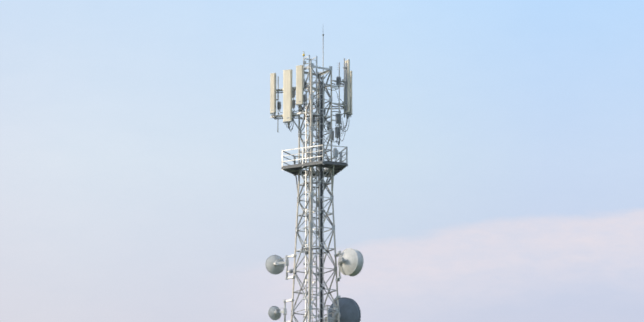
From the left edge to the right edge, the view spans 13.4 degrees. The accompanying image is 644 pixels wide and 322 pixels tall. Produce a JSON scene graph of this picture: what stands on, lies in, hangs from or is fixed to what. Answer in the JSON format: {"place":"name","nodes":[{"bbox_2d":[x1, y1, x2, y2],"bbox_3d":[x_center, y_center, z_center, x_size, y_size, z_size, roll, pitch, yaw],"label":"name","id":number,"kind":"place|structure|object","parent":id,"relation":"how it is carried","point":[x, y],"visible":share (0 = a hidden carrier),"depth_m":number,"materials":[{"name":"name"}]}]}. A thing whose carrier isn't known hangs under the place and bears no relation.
{"place":"outdoors","nodes":[
{"label":"outdoors","id":0,"kind":"place"},
{"bbox_2d":[0,0,643,321],"label":"sky","id":1,"kind":"structure","parent":0,"point":[494,172],"materials":[{"name":"blue"}]},
{"bbox_3d":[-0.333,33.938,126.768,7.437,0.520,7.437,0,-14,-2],"label":"tower foundation","id":2,"kind":"object","parent":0,"visible":0},
{"bbox_2d":[291,63,339,321],"bbox_3d":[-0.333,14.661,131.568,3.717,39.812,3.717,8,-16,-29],"label":"lattice tower","id":3,"kind":"structure","parent":2,"relation":"on","point":[310,226],"depth_m":134.53,"materials":[{"name":"metal"}]},
{"bbox_2d":[268,299,293,321],"bbox_3d":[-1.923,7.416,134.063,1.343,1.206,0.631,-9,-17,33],"label":"microwave dish","id":4,"kind":"object","parent":3,"relation":"attached to","point":[274,312],"visible":1,"depth_m":134.12,"materials":[{"name":"paint"}]},
{"bbox_2d":[265,250,309,279],"bbox_3d":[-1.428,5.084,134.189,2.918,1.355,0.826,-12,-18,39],"label":"microwave dish","id":5,"kind":"object","parent":3,"relation":"attached to","point":[275,264],"visible":1,"depth_m":134.78,"materials":[{"name":"paint"}]},
{"bbox_2d":[271,63,344,143],"bbox_3d":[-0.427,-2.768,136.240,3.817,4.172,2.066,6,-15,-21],"label":"antenna mounts","id":6,"kind":"object","parent":3,"relation":"attached to","point":[339,104],"visible":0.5,"depth_m":136.05,"materials":[{"name":"metal"}]},
{"bbox_2d":[270,73,276,117],"bbox_3d":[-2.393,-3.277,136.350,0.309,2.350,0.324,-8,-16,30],"label":"panel antenna","id":7,"kind":"object","parent":6,"relation":"attached to","point":[273,80],"visible":0.98,"depth_m":136.21,"materials":[{"name":"grey plastic"}]},
{"bbox_2d":[283,69,292,126],"bbox_3d":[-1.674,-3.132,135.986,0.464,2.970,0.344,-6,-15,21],"label":"panel antenna","id":8,"kind":"object","parent":6,"relation":"attached to","point":[287,96],"visible":0.98,"depth_m":135.84,"materials":[{"name":"grey plastic"}]},
{"bbox_2d":[296,65,303,109],"bbox_3d":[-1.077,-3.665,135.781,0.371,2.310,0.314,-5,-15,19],"label":"panel antenna","id":9,"kind":"object","parent":6,"relation":"attached to","point":[299,84],"visible":1,"depth_m":135.65,"materials":[{"name":"grey plastic"}]},
{"bbox_2d":[273,83,348,160],"bbox_3d":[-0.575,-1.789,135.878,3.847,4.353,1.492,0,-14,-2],"label":"jumper cables","id":10,"kind":"object","parent":6,"relation":"attached to","point":[343,131],"visible":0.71,"depth_m":135.78,"materials":[{"name":"black rubber"}]},
{"bbox_2d":[317,80,324,127],"bbox_3d":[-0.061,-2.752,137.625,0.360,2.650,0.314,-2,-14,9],"label":"panel antenna","id":11,"kind":"object","parent":6,"relation":"attached to","point":[317,102],"visible":0.19,"depth_m":137.76,"materials":[{"name":"grey plastic"}]},
{"bbox_2d":[335,126,338,137],"bbox_3d":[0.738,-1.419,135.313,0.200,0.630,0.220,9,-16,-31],"label":"radio unit","id":12,"kind":"object","parent":6,"relation":"attached to","point":[337,132],"visible":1,"depth_m":135.24,"materials":[{"name":"grey plastic"}]},
{"bbox_2d":[336,113,340,123],"bbox_3d":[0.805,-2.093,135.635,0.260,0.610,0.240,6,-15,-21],"label":"radio unit","id":13,"kind":"object","parent":6,"relation":"attached to","point":[338,118],"visible":0.75,"depth_m":135.54,"materials":[{"name":"metal"}]},
{"bbox_2d":[336,76,340,85],"bbox_3d":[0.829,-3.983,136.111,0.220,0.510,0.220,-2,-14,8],"label":"radio unit","id":14,"kind":"object","parent":6,"relation":"attached to","point":[338,81],"visible":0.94,"depth_m":136.03,"materials":[{"name":"metal"}]},
{"bbox_2d":[343,58,349,116],"bbox_3d":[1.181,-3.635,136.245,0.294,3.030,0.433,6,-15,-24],"label":"panel antenna","id":15,"kind":"object","parent":6,"relation":"attached to","point":[346,67],"visible":0.96,"depth_m":136.19,"materials":[{"name":"grey plastic"}]},
{"bbox_2d":[349,71,351,116],"bbox_3d":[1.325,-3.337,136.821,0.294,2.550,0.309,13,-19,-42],"label":"panel antenna","id":16,"kind":"object","parent":6,"relation":"attached to","point":[350,113],"visible":0.44,"depth_m":136.76,"materials":[{"name":"grey plastic"}]},
{"bbox_2d":[303,55,320,321],"bbox_3d":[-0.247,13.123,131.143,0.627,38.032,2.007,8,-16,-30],"label":"ladder cage","id":17,"kind":"object","parent":3,"relation":"attached to","point":[306,194],"visible":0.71,"depth_m":134.47,"materials":[{"name":"metal"}]},
{"bbox_2d":[281,144,347,193],"bbox_3d":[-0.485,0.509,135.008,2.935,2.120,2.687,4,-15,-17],"label":"work platform","id":18,"kind":"structure","parent":3,"relation":"attached to","point":[336,167],"depth_m":134.62,"materials":[{"name":"metal"}]},
{"bbox_2d":[311,75,323,321],"bbox_3d":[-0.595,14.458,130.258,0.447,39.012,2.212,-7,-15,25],"label":"feeder cables","id":19,"kind":"object","parent":3,"relation":"attached to","point":[321,251],"visible":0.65,"depth_m":133.98,"materials":[{"name":"metal"}]},
{"bbox_2d":[322,34,324,93],"bbox_3d":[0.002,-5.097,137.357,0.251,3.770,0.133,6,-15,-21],"label":"lightning rod","id":20,"kind":"object","parent":3,"relation":"attached to","point":[323,55],"visible":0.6,"depth_m":137.43,"materials":[{"name":"metal"}]},
{"bbox_2d":[324,305,339,321],"bbox_3d":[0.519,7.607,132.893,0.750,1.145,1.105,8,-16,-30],"label":"mounting bracket","id":21,"kind":"object","parent":3,"relation":"attached to","point":[327,319],"visible":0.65,"depth_m":132.99,"materials":[{"name":"metal"}]},
{"bbox_2d":[328,295,360,321],"bbox_3d":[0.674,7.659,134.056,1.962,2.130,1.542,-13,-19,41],"label":"microwave dish","id":22,"kind":"object","parent":3,"relation":"attached to","point":[349,310],"visible":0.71,"depth_m":133.96,"materials":[{"name":"metal"}]},
{"bbox_2d":[334,248,363,280],"bbox_3d":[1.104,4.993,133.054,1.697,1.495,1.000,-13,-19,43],"label":"microwave dish","id":23,"kind":"object","parent":3,"relation":"attached to","point":[350,261],"visible":1,"depth_m":132.76,"materials":[{"name":"paint"}]}
]}

